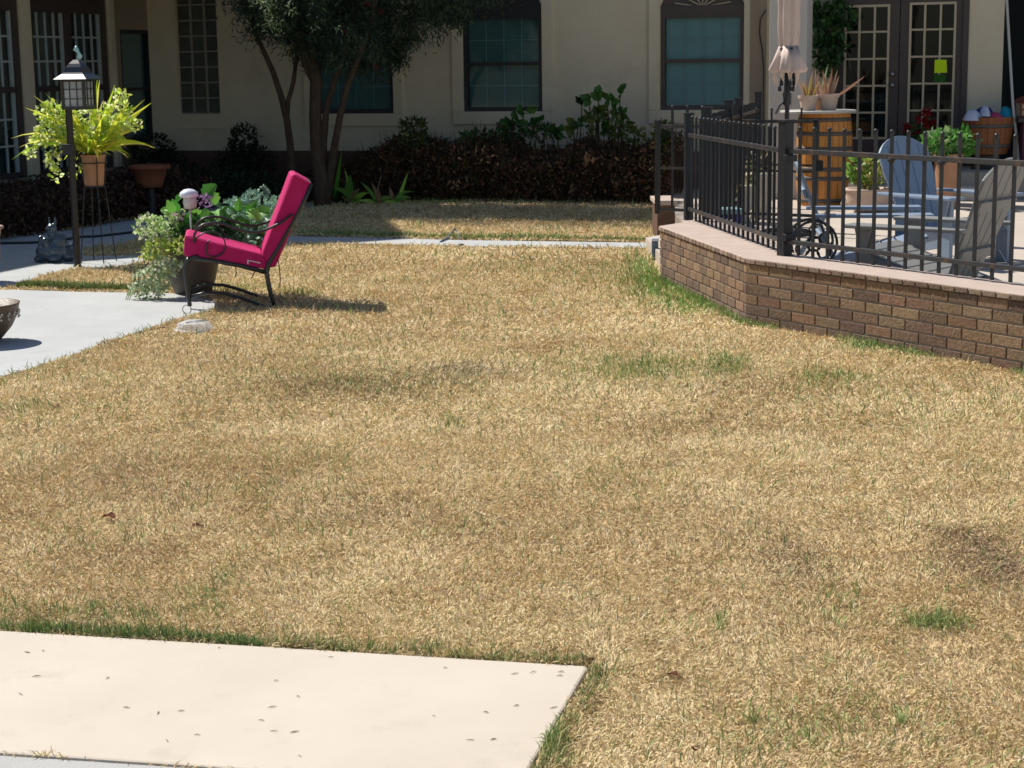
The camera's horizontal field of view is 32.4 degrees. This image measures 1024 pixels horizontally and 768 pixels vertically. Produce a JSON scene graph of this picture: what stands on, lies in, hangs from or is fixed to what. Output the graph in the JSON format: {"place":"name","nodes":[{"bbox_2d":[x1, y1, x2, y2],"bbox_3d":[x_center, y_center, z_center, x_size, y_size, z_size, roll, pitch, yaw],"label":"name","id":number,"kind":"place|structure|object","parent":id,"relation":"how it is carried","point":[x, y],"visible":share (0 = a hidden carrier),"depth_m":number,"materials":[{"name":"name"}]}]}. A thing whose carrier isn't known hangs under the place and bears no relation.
{"place":"outdoors","nodes":[
{"label":"outdoors","id":0,"kind":"place"},
{"bbox_2d":[0,756,177,767],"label":"pavement","id":1,"kind":"structure","parent":0,"point":[14,762],"depth_m":4.32,"materials":[{"name":"grey concrete"}]},
{"bbox_2d":[0,290,218,376],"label":"pavement","id":2,"kind":"structure","parent":0,"point":[53,325],"depth_m":12.03,"materials":[{"name":"concrete"}]},
{"bbox_2d":[0,298,20,339],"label":"bowl planter","id":3,"kind":"object","parent":2,"relation":"on","point":[9,310],"visible":1,"depth_m":10.99,"materials":[{"name":"beige stone"}]},
{"bbox_2d":[125,183,279,299],"bbox_3d":[-2.268,-1.065,13.177,1.191,0.873,0.684,-1,10,0],"label":"planter","id":4,"kind":"object","parent":2,"relation":"on","point":[171,245],"visible":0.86,"depth_m":13.10,"materials":[{"name":"plant"}]},
{"bbox_2d":[179,189,198,229],"bbox_3d":[-2.385,-1.236,13.034,0.144,0.419,0.144,-1,10,0],"label":"mushroom light","id":5,"kind":"object","parent":4,"relation":"in","point":[188,196],"visible":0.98,"depth_m":12.97,"materials":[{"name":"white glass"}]},
{"bbox_2d":[0,631,587,767],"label":"pavement","id":6,"kind":"structure","parent":0,"point":[355,710],"depth_m":4.70,"materials":[{"name":"concrete"}]},
{"bbox_2d":[0,192,638,235],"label":"soil","id":7,"kind":"structure","parent":0,"point":[220,199],"depth_m":20.94,"materials":[{"name":"brown soil"}]},
{"bbox_2d":[0,162,220,237],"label":"hedge","id":8,"kind":"object","parent":7,"relation":"on","point":[126,194],"visible":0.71,"depth_m":19.51,"materials":[{"name":"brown plant"}]},
{"bbox_2d":[125,129,207,183],"bbox_3d":[-4.596,-2.881,23.528,1.208,1.028,1.072,-1,10,0],"label":"evergreen shrub","id":9,"kind":"object","parent":7,"relation":"on","point":[163,151],"visible":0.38,"depth_m":23.53,"materials":[{"name":"green plant"}]},
{"bbox_2d":[181,163,285,205],"bbox_3d":[-3.439,-2.450,21.811,1.677,0.585,1.115,-1,10,0],"label":"leafy groundcover","id":10,"kind":"object","parent":7,"relation":"on","point":[230,191],"visible":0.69,"depth_m":21.68,"materials":[{"name":"green plant"}]},
{"bbox_2d":[211,120,278,195],"bbox_3d":[-3.544,-2.989,23.334,0.910,1.001,0.636,-1,10,0],"label":"evergreen shrub","id":11,"kind":"object","parent":7,"relation":"on","point":[250,150],"visible":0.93,"depth_m":23.31,"materials":[{"name":"green plant"}]},
{"bbox_2d":[332,151,345,201],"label":"tall leaf plant","id":12,"kind":"object","parent":7,"relation":"on","point":[335,193],"visible":0.78,"depth_m":21.98,"materials":[{"name":"green plant"}]},
{"bbox_2d":[333,168,367,202],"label":"lily clump","id":13,"kind":"object","parent":7,"relation":"on","point":[350,194],"visible":0.92,"depth_m":21.84,"materials":[{"name":"green plant"}]},
{"bbox_2d":[203,0,513,207],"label":"bottlebrush tree","id":14,"kind":"object","parent":7,"relation":"on","point":[297,26],"visible":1,"depth_m":20.99,"materials":[{"name":"green plant"}]},
{"bbox_2d":[357,172,394,203],"bbox_3d":[-1.660,-2.399,21.615,0.534,0.433,0.113,2,11,17],"label":"bromeliad","id":15,"kind":"object","parent":7,"relation":"on","point":[379,199],"visible":0.98,"depth_m":21.65,"materials":[{"name":"green plant"}]},
{"bbox_2d":[371,173,411,204],"bbox_3d":[-1.475,-2.370,21.530,0.648,0.449,0.172,3,11,18],"label":"bromeliad","id":16,"kind":"object","parent":7,"relation":"on","point":[399,197],"visible":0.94,"depth_m":21.55,"materials":[{"name":"green plant"}]},
{"bbox_2d":[397,115,429,199],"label":"young shrub","id":17,"kind":"object","parent":7,"relation":"on","point":[408,135],"visible":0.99,"depth_m":21.94,"materials":[{"name":"green plant"}]},
{"bbox_2d":[295,122,683,203],"bbox_3d":[-0.204,-2.780,22.167,5.064,1.038,1.580,3,11,18],"label":"dead hedge","id":18,"kind":"object","parent":7,"relation":"on","point":[385,158],"visible":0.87,"depth_m":21.68,"materials":[{"name":"brown plant"}]},
{"bbox_2d":[458,118,565,198],"bbox_3d":[0.002,-2.783,21.842,1.360,1.034,0.518,1,10,9],"label":"loose shrub","id":19,"kind":"object","parent":7,"relation":"on","point":[528,132],"visible":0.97,"depth_m":21.73,"materials":[{"name":"green plant"}]},
{"bbox_2d":[495,104,582,154],"bbox_3d":[0.353,-3.121,21.696,1.141,0.648,0.237,3,11,18],"label":"philodendron","id":20,"kind":"object","parent":7,"relation":"in","point":[571,126],"visible":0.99,"depth_m":21.70,"materials":[{"name":"green plant"}]},
{"bbox_2d":[575,83,626,156],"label":"philodendron","id":21,"kind":"object","parent":7,"relation":"on","point":[598,94],"visible":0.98,"depth_m":21.37,"materials":[{"name":"green plant"}]},
{"bbox_2d":[577,105,646,198],"bbox_3d":[1.255,-2.807,21.447,0.922,1.189,0.418,5,12,29],"label":"loose shrub","id":22,"kind":"object","parent":7,"relation":"on","point":[631,129],"visible":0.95,"depth_m":21.37,"materials":[{"name":"green plant"}]},
{"bbox_2d":[0,203,645,288],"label":"sidewalk","id":23,"kind":"structure","parent":0,"point":[18,263],"depth_m":16.76,"materials":[{"name":"concrete"}]},
{"bbox_2d":[34,217,73,262],"bbox_3d":[-4.060,-1.281,15.608,0.326,0.405,0.228,3,11,21],"label":"garden statue","id":24,"kind":"object","parent":23,"relation":"on","point":[54,246],"visible":0.97,"depth_m":15.56,"materials":[{"name":"grey stone"}]},
{"bbox_2d":[53,46,101,266],"bbox_3d":[-3.689,-1.936,15.089,0.312,1.894,0.302,2,11,13],"label":"lamp post","id":25,"kind":"object","parent":23,"relation":"on","point":[77,78],"visible":0.95,"depth_m":14.98,"materials":[{"name":"brown metal"}]},
{"bbox_2d":[0,231,163,243],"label":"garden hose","id":26,"kind":"object","parent":23,"relation":"on","point":[71,238],"visible":0.53,"depth_m":17.83,"materials":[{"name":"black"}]},
{"bbox_2d":[79,156,116,263],"bbox_3d":[-3.669,-1.529,15.518,0.248,0.940,0.248,3,11,19],"label":"plant stand","id":27,"kind":"object","parent":23,"relation":"on","point":[96,163],"visible":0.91,"depth_m":15.47,"materials":[{"name":"black metal"}]},
{"bbox_2d":[17,75,153,185],"bbox_3d":[-3.747,-2.220,15.402,1.263,0.963,0.773,-1,10,0],"label":"fern pot","id":28,"kind":"object","parent":27,"relation":"on","point":[97,137],"visible":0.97,"depth_m":15.35,"materials":[{"name":"ceramic"}]},
{"bbox_2d":[128,164,169,217],"bbox_3d":[-4.131,-2.197,20.122,0.470,0.613,0.470,-1,10,0],"label":"bed bowl","id":29,"kind":"object","parent":23,"relation":"on","point":[151,177],"visible":0.87,"depth_m":19.97,"materials":[{"name":"red ceramic"}]},
{"bbox_2d":[440,228,460,241],"bbox_3d":[-0.555,-1.462,17.274,0.170,0.068,0.791,1,10,8],"label":"bent pipe","id":30,"kind":"object","parent":23,"relation":"on","point":[453,230],"visible":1,"depth_m":17.26,"materials":[{"name":"grey metal"}]},
{"bbox_2d":[0,195,1023,767],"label":"lawn","id":31,"kind":"structure","parent":0,"point":[592,578],"depth_m":6.88,"materials":[{"name":"beige plant"}]},
{"bbox_2d":[103,512,114,518],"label":"fallen leaf","id":32,"kind":"object","parent":31,"relation":"on","point":[111,514],"visible":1,"depth_m":6.69,"materials":[{"name":"brown plant"}]},
{"bbox_2d":[174,319,213,332],"bbox_3d":[-2.069,-0.384,11.447,0.269,0.079,0.242,-1,10,0],"label":"plastic tray","id":33,"kind":"object","parent":31,"relation":"on","point":[195,327],"visible":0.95,"depth_m":11.40,"materials":[{"name":"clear plastic"}]},
{"bbox_2d":[183,171,312,307],"bbox_3d":[-1.903,-1.030,12.710,0.964,0.972,0.543,-3,11,-12],"label":"cushioned chair","id":34,"kind":"object","parent":31,"relation":"on","point":[221,250],"visible":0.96,"depth_m":12.49,"materials":[{"name":"pink fabric"}]},
{"bbox_2d":[0,0,1023,212],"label":"house","id":35,"kind":"structure","parent":31,"relation":"on","point":[196,76],"depth_m":22.58,"materials":[{"name":"paint"}]},
{"bbox_2d":[0,0,26,179],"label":"window","id":36,"kind":"structure","parent":35,"relation":"in","point":[9,7],"depth_m":21.31,"materials":[{"name":"grey"}]},
{"bbox_2d":[0,0,112,174],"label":"window","id":37,"kind":"structure","parent":35,"relation":"in","point":[39,9],"depth_m":22.58,"materials":[{"name":"grey glass"}]},
{"bbox_2d":[119,29,152,141],"bbox_3d":[-5.167,-4.067,24.060,0.125,1.516,0.863,3,11,18],"label":"window","id":38,"kind":"structure","parent":35,"relation":"in","point":[134,45],"depth_m":24.21,"materials":[{"name":"teal"}]},
{"bbox_2d":[176,0,219,113],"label":"glass block window","id":39,"kind":"structure","parent":35,"relation":"in","point":[197,28],"depth_m":24.10,"materials":[{"name":"beige"}]},
{"bbox_2d":[314,0,393,113],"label":"window","id":40,"kind":"structure","parent":35,"relation":"in","point":[376,97],"depth_m":23.50,"materials":[{"name":"teal"}]},
{"bbox_2d":[463,0,541,111],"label":"window","id":41,"kind":"structure","parent":35,"relation":"in","point":[502,57],"depth_m":22.83,"materials":[{"name":"teal glass"}]},
{"bbox_2d":[660,0,743,109],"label":"window","id":42,"kind":"structure","parent":35,"relation":"in","point":[702,41],"depth_m":22.03,"materials":[{"name":"teal glass"}]},
{"bbox_2d":[812,0,858,78],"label":"climbing plant","id":43,"kind":"object","parent":35,"relation":"attached to","point":[836,17],"visible":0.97,"depth_m":21.16,"materials":[{"name":"green plant"}]},
{"bbox_2d":[838,0,900,151],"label":"french door","id":44,"kind":"structure","parent":35,"relation":"in","point":[894,6],"depth_m":21.33,"materials":[{"name":"beige"}]},
{"bbox_2d":[898,0,963,140],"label":"french door","id":45,"kind":"structure","parent":35,"relation":"in","point":[906,29],"depth_m":21.13,"materials":[{"name":"beige"}]},
{"bbox_2d":[934,74,945,82],"bbox_3d":[5.134,-3.667,21.112,0.143,0.101,0.004,3,11,18],"label":"notice","id":46,"kind":"object","parent":35,"relation":"attached to","point":[939,78],"visible":1,"depth_m":21.11,"materials":[{"name":"green paper"}]},
{"bbox_2d":[934,60,946,72],"bbox_3d":[5.138,-3.805,21.084,0.149,0.157,0.004,3,11,18],"label":"notice","id":47,"kind":"object","parent":35,"relation":"attached to","point":[940,66],"visible":1,"depth_m":21.08,"materials":[{"name":"green"}]},
{"bbox_2d":[651,238,658,259],"bbox_3d":[1.241,-1.173,15.277,0.066,0.190,0.070,-1,10,0],"label":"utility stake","id":48,"kind":"object","parent":31,"relation":"on","point":[654,243],"visible":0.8,"depth_m":15.24,"materials":[{"name":"white plastic"}]},
{"bbox_2d":[650,117,670,195],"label":"plant","id":49,"kind":"object","parent":31,"relation":"on","point":[664,135],"visible":0.49,"depth_m":21.03,"materials":[{"name":"green plant"}]},
{"bbox_2d":[650,195,676,235],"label":"brick pier","id":50,"kind":"structure","parent":31,"relation":"on","point":[662,218],"depth_m":17.00,"materials":[{"name":"brown brick"}]},
{"bbox_2d":[668,671,679,675],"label":"fallen leaf","id":51,"kind":"object","parent":31,"relation":"on","point":[675,672],"visible":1,"depth_m":4.89,"materials":[{"name":"brown plant"}]},
{"bbox_2d":[690,745,702,751],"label":"fallen leaf","id":52,"kind":"object","parent":31,"relation":"on","point":[693,748],"visible":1,"depth_m":4.35,"materials":[{"name":"brown plant"}]},
{"bbox_2d":[659,219,1023,371],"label":"retaining wall","id":53,"kind":"structure","parent":31,"relation":"on","point":[981,320],"depth_m":10.66,"materials":[{"name":"brick"}]},
{"bbox_2d":[683,112,1023,282],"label":"iron fence","id":54,"kind":"object","parent":53,"relation":"on","point":[785,238],"visible":1,"depth_m":11.31,"materials":[{"name":"black metal"}]},
{"bbox_2d":[646,189,1023,282],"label":"patio","id":55,"kind":"structure","parent":0,"point":[965,209],"depth_m":16.80,"materials":[{"name":"beige concrete"}]},
{"bbox_2d":[654,105,721,215],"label":"iron gate","id":56,"kind":"structure","parent":55,"relation":"on","point":[658,127],"depth_m":15.54,"materials":[{"name":"black metal"}]},
{"bbox_2d":[722,207,741,223],"bbox_3d":[1.863,-1.405,15.606,0.340,0.310,0.260,-1,10,0],"label":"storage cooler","id":57,"kind":"object","parent":55,"relation":"on","point":[731,214],"visible":0.12,"depth_m":15.47,"materials":[{"name":"blue plastic"}]},
{"bbox_2d":[702,91,762,219],"bbox_3d":[2.166,-2.152,17.046,0.084,1.256,4.707,2,11,13],"label":"iron fence","id":58,"kind":"object","parent":55,"relation":"on","point":[740,111],"visible":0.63,"depth_m":16.41,"materials":[{"name":"black metal"}]},
{"bbox_2d":[745,165,751,222],"bbox_3d":[2.293,-1.912,17.555,0.348,0.597,0.357,-1,10,0],"label":"stone urn","id":59,"kind":"object","parent":55,"relation":"on","point":[746,193],"visible":0.14,"depth_m":17.45,"materials":[{"name":"grey stone"}]},
{"bbox_2d":[745,150,777,218],"bbox_3d":[2.521,-2.043,17.940,0.374,0.711,0.393,-7,12,-29],"label":"stone urn","id":60,"kind":"object","parent":55,"relation":"on","point":[766,154],"visible":0.17,"depth_m":17.83,"materials":[{"name":"grey stone"}]},
{"bbox_2d":[741,107,822,231],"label":"iron gate","id":61,"kind":"structure","parent":55,"relation":"on","point":[819,165],"depth_m":16.57,"materials":[{"name":"black metal"}]},
{"bbox_2d":[765,0,810,236],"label":"patio umbrella","id":62,"kind":"object","parent":55,"relation":"on","point":[788,61],"visible":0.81,"depth_m":15.94,"materials":[{"name":"fabric"}]},
{"bbox_2d":[769,0,812,198],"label":"porch column","id":63,"kind":"structure","parent":55,"relation":"on","point":[804,46],"depth_m":20.22,"materials":[{"name":"paint"}]},
{"bbox_2d":[792,218,837,258],"bbox_3d":[2.058,-0.870,12.075,0.355,0.526,0.180,-1,10,0],"label":"scrollwork stand","id":64,"kind":"object","parent":55,"relation":"on","point":[833,234],"visible":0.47,"depth_m":11.97,"materials":[{"name":"black metal"}]},
{"bbox_2d":[780,109,856,205],"bbox_3d":[3.378,-2.504,19.475,0.832,1.042,0.832,-1,10,0],"label":"barrel table","id":65,"kind":"object","parent":55,"relation":"on","point":[837,121],"visible":0.56,"depth_m":19.22,"materials":[{"name":"brown wood"}]},
{"bbox_2d":[798,72,818,110],"bbox_3d":[3.237,-3.207,19.225,0.243,0.431,0.236,-1,10,0],"label":"aloe pot","id":66,"kind":"object","parent":65,"relation":"on","point":[808,99],"visible":0.98,"depth_m":19.20,"materials":[{"name":"ceramic"}]},
{"bbox_2d":[815,66,827,109],"bbox_3d":[3.396,-3.288,19.480,0.238,0.496,0.223,-10,14,-40],"label":"aloe pot","id":67,"kind":"object","parent":65,"relation":"on","point":[817,92],"visible":0.23,"depth_m":19.46,"materials":[{"name":"ceramic"}]},
{"bbox_2d":[817,71,862,109],"bbox_3d":[3.592,-3.229,19.242,0.533,0.459,0.253,-1,10,0],"label":"aloe pot","id":68,"kind":"object","parent":65,"relation":"on","point":[828,98],"visible":1,"depth_m":19.22,"materials":[{"name":"ceramic"}]},
{"bbox_2d":[845,181,856,204],"bbox_3d":[3.689,-2.049,19.000,0.280,0.310,0.280,-1,10,0],"label":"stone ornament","id":69,"kind":"object","parent":55,"relation":"on","point":[850,185],"visible":0.09,"depth_m":18.93,"materials":[{"name":"beige stone"}]},
{"bbox_2d":[793,154,934,261],"bbox_3d":[2.365,-1.176,12.462,1.118,0.975,0.860,0,10,6],"label":"adirondack chair","id":70,"kind":"object","parent":55,"relation":"on","point":[849,255],"visible":0.27,"depth_m":12.44,"materials":[{"name":"wood"}]},
{"bbox_2d":[841,157,888,212],"bbox_3d":[3.752,-2.132,18.528,0.487,0.640,0.487,9,14,44],"label":"flower bowl","id":71,"kind":"object","parent":55,"relation":"on","point":[866,194],"visible":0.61,"depth_m":18.44,"materials":[{"name":"ceramic"}]},
{"bbox_2d":[862,185,974,200],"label":"steps","id":72,"kind":"structure","parent":55,"relation":"on","point":[969,197],"depth_m":19.80,"materials":[{"name":"stone"}]},
{"bbox_2d":[845,157,1023,280],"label":"adirondack chair","id":73,"kind":"object","parent":55,"relation":"on","point":[1004,185],"visible":0.44,"depth_m":11.26,"materials":[{"name":"grey wood"}]},
{"bbox_2d":[852,166,1023,198],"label":"porch","id":74,"kind":"object","parent":55,"relation":"on","point":[967,176],"depth_m":20.11,"materials":[{"name":"beige concrete"}]},
{"bbox_2d":[897,107,935,155],"bbox_3d":[4.734,-2.874,20.552,0.548,0.746,0.467,-7,12,-32],"label":"poinsettia","id":75,"kind":"object","parent":74,"relation":"on","point":[917,131],"visible":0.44,"depth_m":20.40,"materials":[{"name":"red plant"}]},
{"bbox_2d":[962,117,1013,169],"bbox_3d":[5.562,-2.821,20.592,0.604,0.604,0.604,-1,10,0],"label":"half barrel","id":76,"kind":"object","parent":74,"relation":"on","point":[987,129],"visible":0.69,"depth_m":20.35,"materials":[{"name":"brown wood"}]},
{"bbox_2d":[963,109,981,120],"bbox_3d":[5.352,-3.123,20.428,0.226,0.125,0.306,-1,10,0],"label":"blanket","id":77,"kind":"object","parent":76,"relation":"on","point":[972,115],"visible":1,"depth_m":20.35,"materials":[{"name":"white fabric"}]},
{"bbox_2d":[976,107,992,117],"bbox_3d":[5.505,-3.165,20.554,0.290,0.157,0.309,-1,10,0],"label":"blanket","id":78,"kind":"object","parent":76,"relation":"on","point":[979,110],"visible":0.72,"depth_m":20.48,"materials":[{"name":"blue fabric"}]},
{"bbox_2d":[980,105,989,116],"bbox_3d":[5.485,-3.168,20.399,0.111,0.127,0.304,-1,10,0],"label":"blanket","id":79,"kind":"object","parent":78,"relation":"on","point":[984,111],"visible":1,"depth_m":20.33,"materials":[{"name":"white fabric"}]},
{"bbox_2d":[986,112,1003,120],"bbox_3d":[5.596,-3.101,20.385,0.226,0.092,0.306,-1,10,0],"label":"blanket","id":80,"kind":"object","parent":76,"relation":"on","point":[994,114],"visible":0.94,"depth_m":20.30,"materials":[{"name":"pink fabric"}]},
{"bbox_2d":[1000,106,1012,116],"bbox_3d":[5.755,-3.160,20.526,0.181,0.158,0.308,-1,10,0],"label":"blanket","id":81,"kind":"object","parent":76,"relation":"on","point":[1005,111],"visible":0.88,"depth_m":20.45,"materials":[{"name":"teal fabric"}]},
{"bbox_2d":[1005,0,1019,159],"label":"leaning pole","id":82,"kind":"object","parent":74,"relation":"on","point":[1010,69],"visible":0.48,"depth_m":20.29,"materials":[{"name":"grey metal"}]},
{"bbox_2d":[1013,116,1023,159],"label":"porch stand","id":83,"kind":"object","parent":74,"relation":"on","point":[1019,121],"visible":0.4,"depth_m":20.39,"materials":[{"name":"red"}]},
{"bbox_2d":[1014,96,1023,116],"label":"red lantern","id":84,"kind":"object","parent":83,"relation":"on","point":[1019,105],"visible":0.71,"depth_m":20.42,"materials":[{"name":"red metal"}]},
{"bbox_2d":[877,136,1023,261],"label":"adirondack chair","id":85,"kind":"object","parent":55,"relation":"on","point":[1002,241],"visible":0.34,"depth_m":14.14,"materials":[{"name":"blue wood"}]},
{"bbox_2d":[920,123,982,208],"bbox_3d":[4.655,-2.333,18.791,0.602,0.917,0.569,7,13,38],"label":"leafy potted plant","id":86,"kind":"object","parent":55,"relation":"on","point":[950,150],"visible":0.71,"depth_m":18.68,"materials":[{"name":"green plant"}]}
]}

